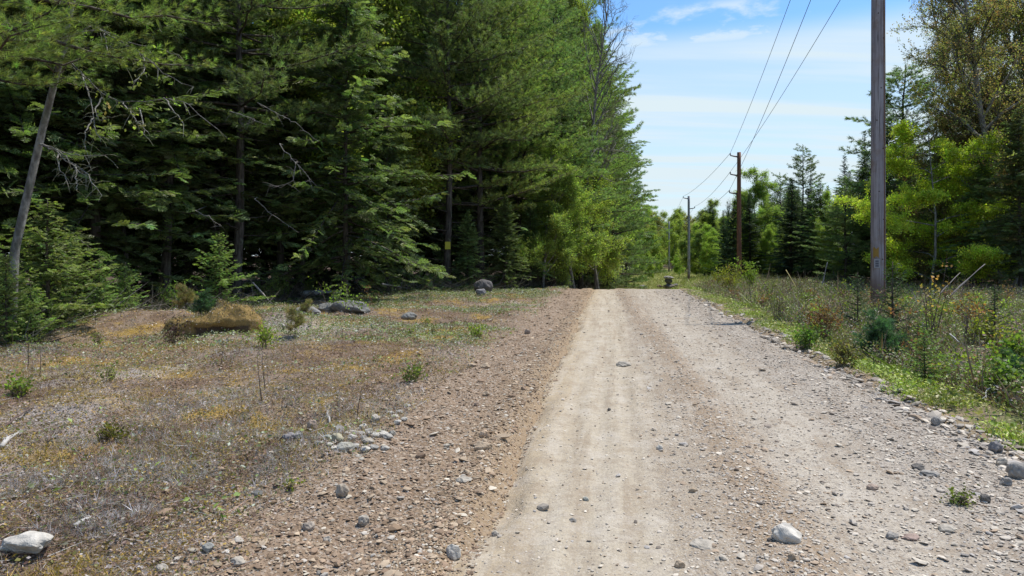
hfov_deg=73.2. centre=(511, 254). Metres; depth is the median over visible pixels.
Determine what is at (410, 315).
boulder
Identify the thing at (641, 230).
maple tree
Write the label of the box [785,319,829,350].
shrub
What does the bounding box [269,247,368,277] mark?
hemlock tree
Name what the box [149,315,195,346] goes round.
shrub
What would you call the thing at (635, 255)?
maple tree
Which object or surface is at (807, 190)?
fir tree
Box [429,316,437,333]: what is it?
heath sprig
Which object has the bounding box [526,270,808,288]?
meadow grass
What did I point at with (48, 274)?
spruce sapling
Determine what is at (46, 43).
white pine
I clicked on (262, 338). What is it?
shrub
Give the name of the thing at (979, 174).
hemlock tree
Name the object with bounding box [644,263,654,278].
maple tree
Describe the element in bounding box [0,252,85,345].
spruce sapling
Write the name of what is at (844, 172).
fir tree
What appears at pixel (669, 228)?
utility pole
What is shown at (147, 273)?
fir tree
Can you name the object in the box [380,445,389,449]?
stone
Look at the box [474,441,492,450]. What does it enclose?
stone
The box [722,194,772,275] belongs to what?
fir tree
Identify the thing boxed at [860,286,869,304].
twiggy shrub
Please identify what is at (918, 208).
hemlock tree
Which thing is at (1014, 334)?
weed clump
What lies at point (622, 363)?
stone
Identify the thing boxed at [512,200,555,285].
hemlock tree
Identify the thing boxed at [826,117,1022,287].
maple tree
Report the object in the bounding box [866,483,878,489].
stone
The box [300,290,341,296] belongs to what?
fallen log
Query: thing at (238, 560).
stone
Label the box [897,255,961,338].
shrub
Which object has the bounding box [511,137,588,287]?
maple tree
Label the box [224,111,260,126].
dead limb
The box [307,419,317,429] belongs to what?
stone
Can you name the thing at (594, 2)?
white pine
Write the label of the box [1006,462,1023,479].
stone
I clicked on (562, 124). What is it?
hemlock tree
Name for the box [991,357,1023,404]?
weed clump
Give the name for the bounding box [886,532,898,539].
stone
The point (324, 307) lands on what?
boulder
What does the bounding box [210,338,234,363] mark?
shrub
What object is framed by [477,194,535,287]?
hemlock tree
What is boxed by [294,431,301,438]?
stone
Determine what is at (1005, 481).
stone
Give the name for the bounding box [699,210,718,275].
fir tree
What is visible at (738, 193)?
utility pole
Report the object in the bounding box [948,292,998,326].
shrub
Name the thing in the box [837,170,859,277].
fir tree
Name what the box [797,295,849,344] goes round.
shrub
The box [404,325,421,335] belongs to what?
heath sprig
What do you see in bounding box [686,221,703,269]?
maple tree
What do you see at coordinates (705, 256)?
maple tree
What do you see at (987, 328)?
shrub
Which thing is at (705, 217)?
maple tree
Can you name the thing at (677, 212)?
maple tree
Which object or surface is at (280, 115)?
dead limb
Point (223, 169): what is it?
hemlock tree
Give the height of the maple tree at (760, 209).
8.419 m
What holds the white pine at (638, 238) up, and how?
on the ground at (158, 320)
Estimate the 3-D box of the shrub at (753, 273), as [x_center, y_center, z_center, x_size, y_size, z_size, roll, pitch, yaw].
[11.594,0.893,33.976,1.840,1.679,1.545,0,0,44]
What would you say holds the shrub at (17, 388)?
on the ground at (158, 320)
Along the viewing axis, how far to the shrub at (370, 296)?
22.05 m
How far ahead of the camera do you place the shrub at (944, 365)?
9.89 m
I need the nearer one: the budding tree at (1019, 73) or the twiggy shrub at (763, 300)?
the twiggy shrub at (763, 300)
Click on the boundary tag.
(447, 245)
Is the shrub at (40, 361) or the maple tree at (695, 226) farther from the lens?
the maple tree at (695, 226)
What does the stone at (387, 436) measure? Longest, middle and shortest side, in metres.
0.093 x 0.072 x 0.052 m
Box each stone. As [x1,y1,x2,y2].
[155,563,168,572]
[202,542,213,551]
[230,556,244,565]
[251,490,262,495]
[282,432,294,439]
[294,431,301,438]
[301,521,314,530]
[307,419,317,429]
[323,536,330,541]
[331,433,343,442]
[334,425,343,431]
[335,483,348,496]
[337,442,354,451]
[347,434,357,439]
[358,514,369,525]
[360,446,369,451]
[363,438,374,442]
[369,444,378,449]
[371,414,380,421]
[371,432,378,437]
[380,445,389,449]
[383,433,392,438]
[445,544,460,560]
[456,476,471,482]
[467,363,476,366]
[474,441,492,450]
[479,429,487,436]
[480,363,489,368]
[482,391,489,395]
[491,530,498,535]
[496,433,509,439]
[616,361,631,366]
[674,560,685,567]
[689,487,697,492]
[690,539,714,549]
[771,523,801,543]
[788,552,796,560]
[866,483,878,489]
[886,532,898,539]
[901,533,918,540]
[911,463,924,470]
[919,469,939,476]
[931,416,942,425]
[938,524,955,532]
[979,494,990,501]
[988,441,1002,452]
[996,457,1007,465]
[999,477,1011,485]
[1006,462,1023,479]
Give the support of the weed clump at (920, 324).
on the ground at (158, 320)
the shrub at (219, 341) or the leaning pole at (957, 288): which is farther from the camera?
the leaning pole at (957, 288)
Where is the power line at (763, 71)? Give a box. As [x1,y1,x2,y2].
[730,2,789,152]
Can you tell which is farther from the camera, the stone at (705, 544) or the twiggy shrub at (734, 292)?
the twiggy shrub at (734, 292)
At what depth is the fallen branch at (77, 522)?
4.30 m
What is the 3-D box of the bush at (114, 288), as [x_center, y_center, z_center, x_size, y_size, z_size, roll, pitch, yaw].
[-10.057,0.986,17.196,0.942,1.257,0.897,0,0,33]
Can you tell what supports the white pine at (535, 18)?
on the ground at (158, 320)
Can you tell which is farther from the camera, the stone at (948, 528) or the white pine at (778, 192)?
the white pine at (778, 192)
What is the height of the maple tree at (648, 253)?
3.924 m
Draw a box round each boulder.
[0,531,53,553]
[296,306,320,314]
[318,303,334,312]
[331,300,370,313]
[401,312,416,319]
[474,279,492,291]
[476,289,485,295]
[662,284,675,288]
[665,279,672,283]
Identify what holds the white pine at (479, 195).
on the ground at (158, 320)
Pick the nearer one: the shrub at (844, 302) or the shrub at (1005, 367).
the shrub at (1005, 367)
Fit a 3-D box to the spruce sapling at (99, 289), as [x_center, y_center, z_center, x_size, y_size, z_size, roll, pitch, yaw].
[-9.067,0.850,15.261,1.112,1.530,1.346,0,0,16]
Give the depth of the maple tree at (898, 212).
35.33 m
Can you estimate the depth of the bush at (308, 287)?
26.01 m
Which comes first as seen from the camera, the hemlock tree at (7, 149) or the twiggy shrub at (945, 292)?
the hemlock tree at (7, 149)
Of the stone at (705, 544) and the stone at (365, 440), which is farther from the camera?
the stone at (365, 440)
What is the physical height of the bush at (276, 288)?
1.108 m
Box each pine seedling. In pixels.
[190,288,215,314]
[283,305,306,333]
[298,298,313,312]
[851,308,909,362]
[994,347,1023,376]
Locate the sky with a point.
(701, 64)
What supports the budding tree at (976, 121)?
on the ground at (158, 320)
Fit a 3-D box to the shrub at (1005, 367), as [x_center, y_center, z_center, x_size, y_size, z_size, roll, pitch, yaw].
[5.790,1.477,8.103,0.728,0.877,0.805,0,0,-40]
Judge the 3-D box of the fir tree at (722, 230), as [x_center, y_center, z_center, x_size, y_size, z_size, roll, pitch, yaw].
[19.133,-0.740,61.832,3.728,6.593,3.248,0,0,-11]
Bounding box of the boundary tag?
[445,242,449,248]
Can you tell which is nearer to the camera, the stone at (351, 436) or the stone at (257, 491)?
the stone at (257, 491)
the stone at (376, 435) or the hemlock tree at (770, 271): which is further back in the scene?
the hemlock tree at (770, 271)
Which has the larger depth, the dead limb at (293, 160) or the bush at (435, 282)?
the bush at (435, 282)
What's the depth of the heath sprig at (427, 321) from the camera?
15.86 m
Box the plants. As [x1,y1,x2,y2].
[0,285,570,555]
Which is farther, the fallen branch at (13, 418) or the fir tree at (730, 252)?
the fir tree at (730, 252)
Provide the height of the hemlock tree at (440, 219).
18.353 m
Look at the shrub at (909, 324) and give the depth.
12.38 m
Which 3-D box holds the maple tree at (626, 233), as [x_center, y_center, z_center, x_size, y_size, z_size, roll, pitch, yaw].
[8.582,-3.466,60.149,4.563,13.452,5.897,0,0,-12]
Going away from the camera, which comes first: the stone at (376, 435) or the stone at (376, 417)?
the stone at (376, 435)
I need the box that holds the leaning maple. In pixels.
[7,0,227,322]
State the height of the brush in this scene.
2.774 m
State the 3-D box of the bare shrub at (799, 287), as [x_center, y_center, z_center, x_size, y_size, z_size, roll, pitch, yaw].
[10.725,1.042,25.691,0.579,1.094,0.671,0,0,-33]
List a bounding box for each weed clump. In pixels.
[797,289,813,303]
[894,298,916,308]
[910,321,943,338]
[928,297,958,319]
[952,360,1018,394]
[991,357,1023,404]
[1001,328,1023,343]
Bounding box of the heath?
[0,285,568,575]
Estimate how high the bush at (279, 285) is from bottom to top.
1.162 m
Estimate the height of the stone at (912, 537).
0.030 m
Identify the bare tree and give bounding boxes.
[546,109,606,288]
[560,0,634,288]
[720,201,732,217]
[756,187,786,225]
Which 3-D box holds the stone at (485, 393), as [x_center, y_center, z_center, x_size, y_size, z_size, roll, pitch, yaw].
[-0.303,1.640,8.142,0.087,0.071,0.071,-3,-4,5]
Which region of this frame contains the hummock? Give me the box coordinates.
[159,297,267,336]
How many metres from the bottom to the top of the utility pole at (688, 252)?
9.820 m
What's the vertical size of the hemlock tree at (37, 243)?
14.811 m
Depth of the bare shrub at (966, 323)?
12.50 m
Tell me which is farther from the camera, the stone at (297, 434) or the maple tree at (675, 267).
the maple tree at (675, 267)
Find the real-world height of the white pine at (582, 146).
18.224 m
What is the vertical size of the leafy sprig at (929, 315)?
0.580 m
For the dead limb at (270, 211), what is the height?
1.387 m
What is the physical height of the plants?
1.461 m
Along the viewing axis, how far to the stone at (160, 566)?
3.81 m
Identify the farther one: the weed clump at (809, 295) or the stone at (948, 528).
the weed clump at (809, 295)
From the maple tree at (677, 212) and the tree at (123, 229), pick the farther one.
the maple tree at (677, 212)
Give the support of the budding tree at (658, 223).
on the ground at (158, 320)
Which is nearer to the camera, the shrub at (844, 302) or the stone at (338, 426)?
the stone at (338, 426)
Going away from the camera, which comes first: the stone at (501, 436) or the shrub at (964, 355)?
the stone at (501, 436)
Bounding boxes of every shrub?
[0,367,41,397]
[11,329,36,365]
[37,342,43,377]
[88,416,144,444]
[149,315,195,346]
[172,282,197,309]
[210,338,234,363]
[242,315,282,349]
[278,471,305,491]
[308,276,340,302]
[332,282,376,314]
[365,287,384,305]
[391,354,430,381]
[465,322,487,338]
[711,263,748,290]
[721,285,741,299]
[728,256,763,289]
[758,279,781,305]
[758,291,772,306]
[761,285,794,321]
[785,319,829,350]
[790,290,807,326]
[793,272,808,295]
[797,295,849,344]
[816,279,853,322]
[817,329,876,367]
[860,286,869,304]
[863,284,887,321]
[867,298,883,312]
[878,292,913,324]
[884,337,928,365]
[888,301,932,351]
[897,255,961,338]
[916,354,975,375]
[931,345,988,376]
[940,282,958,301]
[944,296,983,344]
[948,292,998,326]
[951,278,969,295]
[955,309,1019,345]
[966,349,1023,398]
[983,327,1023,355]
[986,324,1023,366]
[999,284,1015,299]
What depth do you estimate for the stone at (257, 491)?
4.83 m
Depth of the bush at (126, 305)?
16.82 m
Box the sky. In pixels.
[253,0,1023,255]
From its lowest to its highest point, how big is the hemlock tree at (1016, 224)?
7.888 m
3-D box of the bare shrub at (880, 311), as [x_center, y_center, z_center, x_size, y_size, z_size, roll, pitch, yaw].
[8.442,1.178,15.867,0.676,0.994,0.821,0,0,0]
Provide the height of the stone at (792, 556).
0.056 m
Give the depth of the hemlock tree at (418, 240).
37.07 m
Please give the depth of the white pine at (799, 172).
48.85 m
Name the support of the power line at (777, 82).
attached to the utility pole at (738, 193)
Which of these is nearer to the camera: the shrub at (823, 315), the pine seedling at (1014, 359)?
the pine seedling at (1014, 359)
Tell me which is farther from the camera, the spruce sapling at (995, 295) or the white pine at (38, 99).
the white pine at (38, 99)
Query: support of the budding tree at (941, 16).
on the ground at (158, 320)
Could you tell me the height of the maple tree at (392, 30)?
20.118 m
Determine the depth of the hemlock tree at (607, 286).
46.81 m
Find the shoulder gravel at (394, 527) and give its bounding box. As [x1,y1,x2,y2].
[11,288,591,575]
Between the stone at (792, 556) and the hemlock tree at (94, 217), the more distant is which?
the hemlock tree at (94, 217)
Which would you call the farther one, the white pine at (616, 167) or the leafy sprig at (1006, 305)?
the white pine at (616, 167)
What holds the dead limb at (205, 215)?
attached to the hemlock tree at (94, 217)
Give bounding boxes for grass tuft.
[939,482,979,509]
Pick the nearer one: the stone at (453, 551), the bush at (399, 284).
the stone at (453, 551)
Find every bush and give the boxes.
[90,271,132,303]
[112,294,135,309]
[153,284,174,306]
[161,279,201,307]
[191,267,217,297]
[253,282,276,300]
[258,273,288,299]
[269,274,292,300]
[273,275,291,297]
[302,277,322,290]
[365,269,381,289]
[390,279,407,288]
[414,274,430,286]
[431,272,450,285]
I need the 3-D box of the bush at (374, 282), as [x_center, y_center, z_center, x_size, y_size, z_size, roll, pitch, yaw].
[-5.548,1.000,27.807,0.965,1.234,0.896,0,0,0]
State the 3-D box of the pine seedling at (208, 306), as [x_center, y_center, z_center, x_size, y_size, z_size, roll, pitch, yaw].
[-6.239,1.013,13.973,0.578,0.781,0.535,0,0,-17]
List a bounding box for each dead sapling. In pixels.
[257,352,266,401]
[261,349,265,388]
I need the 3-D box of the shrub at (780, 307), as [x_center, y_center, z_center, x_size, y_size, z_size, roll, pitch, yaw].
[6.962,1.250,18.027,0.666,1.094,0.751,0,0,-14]
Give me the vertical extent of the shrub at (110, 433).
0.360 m
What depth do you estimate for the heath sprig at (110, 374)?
8.47 m
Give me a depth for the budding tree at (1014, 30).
35.14 m
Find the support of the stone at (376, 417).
on the ground at (158, 320)
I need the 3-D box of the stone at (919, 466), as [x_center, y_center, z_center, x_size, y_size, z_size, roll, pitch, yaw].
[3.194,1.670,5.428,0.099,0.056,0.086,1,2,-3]
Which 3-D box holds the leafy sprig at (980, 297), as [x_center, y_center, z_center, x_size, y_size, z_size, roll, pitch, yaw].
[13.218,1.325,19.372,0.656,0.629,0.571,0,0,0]
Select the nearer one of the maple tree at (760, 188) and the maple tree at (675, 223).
the maple tree at (760, 188)
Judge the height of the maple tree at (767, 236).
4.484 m
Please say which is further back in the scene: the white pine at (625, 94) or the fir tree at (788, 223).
the white pine at (625, 94)
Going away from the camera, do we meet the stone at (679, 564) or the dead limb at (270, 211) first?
the stone at (679, 564)
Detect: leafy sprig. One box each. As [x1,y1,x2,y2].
[803,305,821,315]
[912,304,942,328]
[941,296,965,317]
[974,291,992,305]
[998,292,1013,311]
[1000,313,1023,329]
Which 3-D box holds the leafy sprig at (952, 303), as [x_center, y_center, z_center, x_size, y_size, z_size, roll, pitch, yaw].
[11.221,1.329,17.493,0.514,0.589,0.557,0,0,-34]
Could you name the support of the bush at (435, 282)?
on the ground at (158, 320)
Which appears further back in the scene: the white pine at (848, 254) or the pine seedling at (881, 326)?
the white pine at (848, 254)
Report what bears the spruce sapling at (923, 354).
on the ground at (158, 320)
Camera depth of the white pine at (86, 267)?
26.28 m
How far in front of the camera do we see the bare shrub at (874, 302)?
17.97 m
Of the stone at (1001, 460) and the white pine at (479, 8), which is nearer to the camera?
the stone at (1001, 460)
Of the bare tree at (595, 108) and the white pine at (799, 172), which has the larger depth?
the white pine at (799, 172)
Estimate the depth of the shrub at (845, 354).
10.37 m
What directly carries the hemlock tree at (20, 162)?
on the ground at (158, 320)
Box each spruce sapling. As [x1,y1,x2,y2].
[0,198,119,322]
[0,234,64,332]
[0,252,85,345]
[1,284,64,342]
[25,238,137,313]
[45,292,77,318]
[58,259,138,313]
[87,263,149,308]
[178,232,275,305]
[831,274,887,324]
[861,261,934,349]
[898,326,965,383]
[972,284,1020,339]
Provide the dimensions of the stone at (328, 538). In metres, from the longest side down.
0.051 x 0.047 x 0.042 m
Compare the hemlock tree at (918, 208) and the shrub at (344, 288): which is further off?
the hemlock tree at (918, 208)
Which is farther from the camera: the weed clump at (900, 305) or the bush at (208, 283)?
the bush at (208, 283)
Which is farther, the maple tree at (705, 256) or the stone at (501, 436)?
the maple tree at (705, 256)
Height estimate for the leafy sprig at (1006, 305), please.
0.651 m
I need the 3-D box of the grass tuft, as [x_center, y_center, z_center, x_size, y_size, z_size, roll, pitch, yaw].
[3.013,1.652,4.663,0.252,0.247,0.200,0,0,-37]
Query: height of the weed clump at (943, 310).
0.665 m
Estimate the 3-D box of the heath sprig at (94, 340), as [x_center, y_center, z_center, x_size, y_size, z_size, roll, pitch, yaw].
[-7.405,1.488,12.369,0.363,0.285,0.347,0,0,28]
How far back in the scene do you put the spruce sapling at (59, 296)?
14.29 m
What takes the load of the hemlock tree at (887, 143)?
on the ground at (158, 320)
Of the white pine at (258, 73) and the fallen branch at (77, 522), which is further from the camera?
the white pine at (258, 73)
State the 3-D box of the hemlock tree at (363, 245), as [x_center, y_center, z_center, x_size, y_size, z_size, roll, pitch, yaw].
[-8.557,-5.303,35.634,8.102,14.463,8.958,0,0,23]
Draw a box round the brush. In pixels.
[676,266,1023,419]
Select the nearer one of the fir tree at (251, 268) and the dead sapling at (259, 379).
the dead sapling at (259, 379)
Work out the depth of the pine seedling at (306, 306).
16.47 m
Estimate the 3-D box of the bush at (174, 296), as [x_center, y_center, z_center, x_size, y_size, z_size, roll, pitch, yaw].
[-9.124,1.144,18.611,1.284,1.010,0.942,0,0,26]
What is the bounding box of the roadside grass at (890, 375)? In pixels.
[671,285,1023,450]
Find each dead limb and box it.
[193,206,223,228]
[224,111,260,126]
[254,195,298,232]
[257,102,317,140]
[267,162,300,192]
[279,143,311,186]
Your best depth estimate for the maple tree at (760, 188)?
54.32 m
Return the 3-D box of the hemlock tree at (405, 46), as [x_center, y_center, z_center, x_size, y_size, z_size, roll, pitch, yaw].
[-5.488,-6.814,31.733,9.447,17.493,9.546,0,0,-8]
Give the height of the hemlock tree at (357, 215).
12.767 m
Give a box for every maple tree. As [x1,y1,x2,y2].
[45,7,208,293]
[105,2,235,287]
[154,0,431,289]
[229,0,469,276]
[368,0,439,274]
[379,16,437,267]
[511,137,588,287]
[537,143,607,288]
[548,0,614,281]
[567,151,633,288]
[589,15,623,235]
[603,181,636,276]
[619,230,639,267]
[631,221,645,268]
[633,210,650,258]
[635,224,670,264]
[638,251,655,270]
[639,204,653,222]
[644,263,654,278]
[652,252,663,271]
[653,210,667,265]
[658,217,681,263]
[661,206,691,247]
[663,217,686,270]
[671,254,684,275]
[676,197,721,276]
[678,231,693,268]
[685,222,703,238]
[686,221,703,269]
[690,252,702,274]
[698,223,729,274]
[717,213,741,258]
[731,164,784,274]
[752,222,781,276]
[754,194,773,222]
[754,206,777,246]
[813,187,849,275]
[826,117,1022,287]
[885,181,921,264]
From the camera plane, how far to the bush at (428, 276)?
29.04 m
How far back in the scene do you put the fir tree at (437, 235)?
36.80 m
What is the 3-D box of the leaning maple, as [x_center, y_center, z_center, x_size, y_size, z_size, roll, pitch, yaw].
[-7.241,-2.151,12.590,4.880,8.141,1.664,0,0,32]
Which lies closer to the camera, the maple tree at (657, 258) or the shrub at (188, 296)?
the shrub at (188, 296)
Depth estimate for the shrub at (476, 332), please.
13.93 m
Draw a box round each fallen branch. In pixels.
[0,431,19,448]
[2,406,34,426]
[73,515,90,526]
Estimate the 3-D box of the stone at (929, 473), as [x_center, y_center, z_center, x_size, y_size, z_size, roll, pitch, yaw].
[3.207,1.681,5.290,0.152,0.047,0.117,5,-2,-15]
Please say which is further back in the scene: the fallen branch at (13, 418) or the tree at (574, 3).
the tree at (574, 3)
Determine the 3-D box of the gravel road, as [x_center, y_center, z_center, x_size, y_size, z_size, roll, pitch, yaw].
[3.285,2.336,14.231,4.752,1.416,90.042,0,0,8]
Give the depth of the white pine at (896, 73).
36.67 m
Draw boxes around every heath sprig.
[28,330,50,342]
[90,331,107,344]
[96,360,127,382]
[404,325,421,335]
[420,315,430,326]
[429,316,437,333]
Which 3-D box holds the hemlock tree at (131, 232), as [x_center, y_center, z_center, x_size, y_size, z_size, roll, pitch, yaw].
[-14.919,-4.848,26.426,7.309,13.259,7.495,0,0,-40]
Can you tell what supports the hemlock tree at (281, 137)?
on the ground at (158, 320)
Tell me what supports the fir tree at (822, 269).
on the ground at (158, 320)
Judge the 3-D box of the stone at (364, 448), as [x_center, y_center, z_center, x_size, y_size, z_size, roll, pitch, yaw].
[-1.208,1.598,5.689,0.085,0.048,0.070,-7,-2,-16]
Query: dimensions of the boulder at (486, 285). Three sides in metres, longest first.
0.777 x 0.630 x 0.593 m
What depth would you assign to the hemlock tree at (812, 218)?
43.94 m
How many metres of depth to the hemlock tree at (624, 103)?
64.80 m
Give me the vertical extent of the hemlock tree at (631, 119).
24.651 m
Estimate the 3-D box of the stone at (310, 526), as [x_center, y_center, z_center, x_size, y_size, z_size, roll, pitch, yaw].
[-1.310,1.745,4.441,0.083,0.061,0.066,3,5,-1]
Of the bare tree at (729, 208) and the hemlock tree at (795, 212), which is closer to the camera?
the hemlock tree at (795, 212)
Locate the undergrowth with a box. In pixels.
[0,257,611,345]
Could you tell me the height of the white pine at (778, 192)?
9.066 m
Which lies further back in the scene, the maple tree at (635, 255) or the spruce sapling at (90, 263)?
the maple tree at (635, 255)
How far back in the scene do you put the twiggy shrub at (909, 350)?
11.21 m
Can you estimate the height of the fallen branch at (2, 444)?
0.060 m
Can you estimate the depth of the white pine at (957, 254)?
37.06 m
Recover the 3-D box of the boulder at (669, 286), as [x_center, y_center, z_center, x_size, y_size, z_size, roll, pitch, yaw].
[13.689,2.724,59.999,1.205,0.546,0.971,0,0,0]
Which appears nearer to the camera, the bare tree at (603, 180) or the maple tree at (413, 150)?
the maple tree at (413, 150)
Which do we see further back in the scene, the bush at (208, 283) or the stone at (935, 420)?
the bush at (208, 283)
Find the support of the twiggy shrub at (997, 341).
on the ground at (158, 320)
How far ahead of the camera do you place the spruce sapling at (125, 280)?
16.98 m
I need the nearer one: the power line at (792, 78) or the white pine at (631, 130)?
the power line at (792, 78)
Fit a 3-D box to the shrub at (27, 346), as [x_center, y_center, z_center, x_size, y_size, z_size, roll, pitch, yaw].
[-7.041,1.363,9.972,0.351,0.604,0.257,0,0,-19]
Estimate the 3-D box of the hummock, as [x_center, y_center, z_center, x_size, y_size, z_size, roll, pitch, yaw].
[-5.916,1.271,13.789,2.315,0.961,1.287,0,0,-23]
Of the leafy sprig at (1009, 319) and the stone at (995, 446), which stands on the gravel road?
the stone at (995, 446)
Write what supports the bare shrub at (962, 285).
on the ground at (158, 320)
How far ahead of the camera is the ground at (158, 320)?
6.89 m
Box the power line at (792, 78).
[730,1,839,171]
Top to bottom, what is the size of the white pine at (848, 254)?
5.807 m
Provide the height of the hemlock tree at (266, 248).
15.946 m
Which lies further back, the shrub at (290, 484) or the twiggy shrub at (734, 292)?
the twiggy shrub at (734, 292)
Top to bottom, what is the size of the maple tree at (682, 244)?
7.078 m
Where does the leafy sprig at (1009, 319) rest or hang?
on the ground at (158, 320)
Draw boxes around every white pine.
[0,0,183,301]
[0,0,230,91]
[1,3,87,167]
[72,66,159,294]
[76,0,389,299]
[208,0,336,277]
[360,0,552,283]
[375,0,587,279]
[425,0,569,282]
[442,0,612,285]
[461,0,623,276]
[487,0,626,285]
[494,1,636,170]
[508,39,618,284]
[512,15,609,285]
[557,0,640,278]
[557,34,657,288]
[583,112,670,288]
[585,32,655,287]
[615,139,663,285]
[764,172,793,265]
[767,144,824,274]
[801,185,870,282]
[825,59,1002,284]
[914,154,969,284]
[929,182,1006,282]
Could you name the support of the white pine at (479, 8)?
on the ground at (158, 320)
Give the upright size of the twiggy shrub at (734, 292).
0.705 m
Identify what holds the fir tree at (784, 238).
on the ground at (158, 320)
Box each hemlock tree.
[0,0,188,298]
[0,0,267,303]
[0,0,315,303]
[0,1,182,295]
[0,144,60,160]
[6,68,83,294]
[51,2,232,292]
[67,219,216,286]
[104,5,289,289]
[113,0,339,294]
[150,0,380,291]
[152,225,274,286]
[202,11,326,284]
[217,0,475,302]
[267,235,418,273]
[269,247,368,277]
[292,6,493,281]
[336,92,443,291]
[353,31,498,279]
[395,0,552,280]
[418,25,550,277]
[446,209,490,285]
[457,1,563,278]
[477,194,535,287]
[484,4,610,285]
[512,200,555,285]
[574,19,666,280]
[588,23,667,251]
[592,242,625,289]
[614,89,672,258]
[622,129,660,266]
[761,220,777,274]
[776,193,806,265]
[785,179,856,275]
[826,157,889,279]
[843,106,946,279]
[888,153,956,270]
[923,149,1018,289]
[960,106,1023,290]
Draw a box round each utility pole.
[666,221,670,270]
[683,196,694,279]
[729,152,740,279]
[870,0,885,309]
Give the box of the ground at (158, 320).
[0,256,1023,575]
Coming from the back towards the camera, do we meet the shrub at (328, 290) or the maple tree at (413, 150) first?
the maple tree at (413, 150)
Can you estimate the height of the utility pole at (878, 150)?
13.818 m
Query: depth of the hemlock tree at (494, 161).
44.40 m
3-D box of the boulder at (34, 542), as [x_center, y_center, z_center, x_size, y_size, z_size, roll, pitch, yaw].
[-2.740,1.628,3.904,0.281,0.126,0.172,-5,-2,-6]
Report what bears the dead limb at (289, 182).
attached to the hemlock tree at (223, 169)
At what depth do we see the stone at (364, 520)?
4.52 m
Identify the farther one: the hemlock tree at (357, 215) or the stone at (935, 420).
the hemlock tree at (357, 215)
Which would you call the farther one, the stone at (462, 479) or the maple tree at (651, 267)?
the maple tree at (651, 267)
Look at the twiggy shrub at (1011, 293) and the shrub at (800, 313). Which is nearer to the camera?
the shrub at (800, 313)
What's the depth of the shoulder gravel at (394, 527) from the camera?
4.81 m
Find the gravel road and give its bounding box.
[444,288,1023,575]
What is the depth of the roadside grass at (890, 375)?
8.50 m
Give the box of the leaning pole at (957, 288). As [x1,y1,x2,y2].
[946,264,984,297]
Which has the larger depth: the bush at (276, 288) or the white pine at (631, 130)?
the white pine at (631, 130)
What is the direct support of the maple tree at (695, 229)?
on the ground at (158, 320)
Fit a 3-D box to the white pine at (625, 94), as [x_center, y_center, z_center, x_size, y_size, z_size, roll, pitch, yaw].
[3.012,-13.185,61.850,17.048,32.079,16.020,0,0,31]
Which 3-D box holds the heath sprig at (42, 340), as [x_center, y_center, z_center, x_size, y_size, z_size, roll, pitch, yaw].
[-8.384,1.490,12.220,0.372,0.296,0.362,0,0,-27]
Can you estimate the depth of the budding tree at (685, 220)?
126.94 m
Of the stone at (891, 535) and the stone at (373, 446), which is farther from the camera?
the stone at (373, 446)
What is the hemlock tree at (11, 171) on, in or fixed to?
on the ground at (158, 320)
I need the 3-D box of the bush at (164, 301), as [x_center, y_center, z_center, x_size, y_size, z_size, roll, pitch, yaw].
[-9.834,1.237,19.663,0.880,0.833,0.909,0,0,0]
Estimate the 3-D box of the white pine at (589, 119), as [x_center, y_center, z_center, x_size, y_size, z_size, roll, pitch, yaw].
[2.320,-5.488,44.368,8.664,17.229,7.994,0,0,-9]
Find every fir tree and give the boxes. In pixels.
[105,222,220,288]
[174,24,274,278]
[246,107,370,289]
[394,36,526,282]
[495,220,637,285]
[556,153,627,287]
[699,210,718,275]
[704,210,741,275]
[711,200,745,275]
[720,206,736,268]
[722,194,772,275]
[762,177,812,278]
[771,192,807,277]
[781,175,835,279]
[797,185,851,280]
[835,155,852,277]
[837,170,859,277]
[842,131,870,279]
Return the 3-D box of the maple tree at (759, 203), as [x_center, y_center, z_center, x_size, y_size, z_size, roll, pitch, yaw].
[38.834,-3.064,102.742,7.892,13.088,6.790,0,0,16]
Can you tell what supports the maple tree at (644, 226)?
on the ground at (158, 320)
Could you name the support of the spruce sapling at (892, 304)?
on the ground at (158, 320)
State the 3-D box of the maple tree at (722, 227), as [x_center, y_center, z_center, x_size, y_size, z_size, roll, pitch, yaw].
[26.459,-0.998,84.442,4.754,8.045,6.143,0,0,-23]
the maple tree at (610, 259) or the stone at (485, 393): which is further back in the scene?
the maple tree at (610, 259)
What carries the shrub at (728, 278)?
on the ground at (158, 320)
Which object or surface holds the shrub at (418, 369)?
on the ground at (158, 320)
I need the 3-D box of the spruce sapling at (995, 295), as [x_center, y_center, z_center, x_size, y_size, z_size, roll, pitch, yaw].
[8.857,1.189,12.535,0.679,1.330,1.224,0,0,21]
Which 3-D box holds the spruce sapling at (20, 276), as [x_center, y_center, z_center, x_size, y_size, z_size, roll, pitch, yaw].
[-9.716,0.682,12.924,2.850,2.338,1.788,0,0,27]
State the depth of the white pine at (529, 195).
35.96 m
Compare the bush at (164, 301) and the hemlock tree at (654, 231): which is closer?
the bush at (164, 301)
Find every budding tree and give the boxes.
[645,213,665,266]
[666,213,695,267]
[886,0,1023,239]
[886,69,1017,287]
[904,0,1016,277]
[935,62,1023,289]
[945,0,1023,231]
[997,23,1023,286]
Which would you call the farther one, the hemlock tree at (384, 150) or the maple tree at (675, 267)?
the maple tree at (675, 267)
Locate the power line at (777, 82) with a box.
[736,0,810,175]
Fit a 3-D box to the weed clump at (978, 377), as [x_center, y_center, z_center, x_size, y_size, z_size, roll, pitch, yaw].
[5.930,1.625,8.466,0.962,0.677,0.674,0,0,-21]

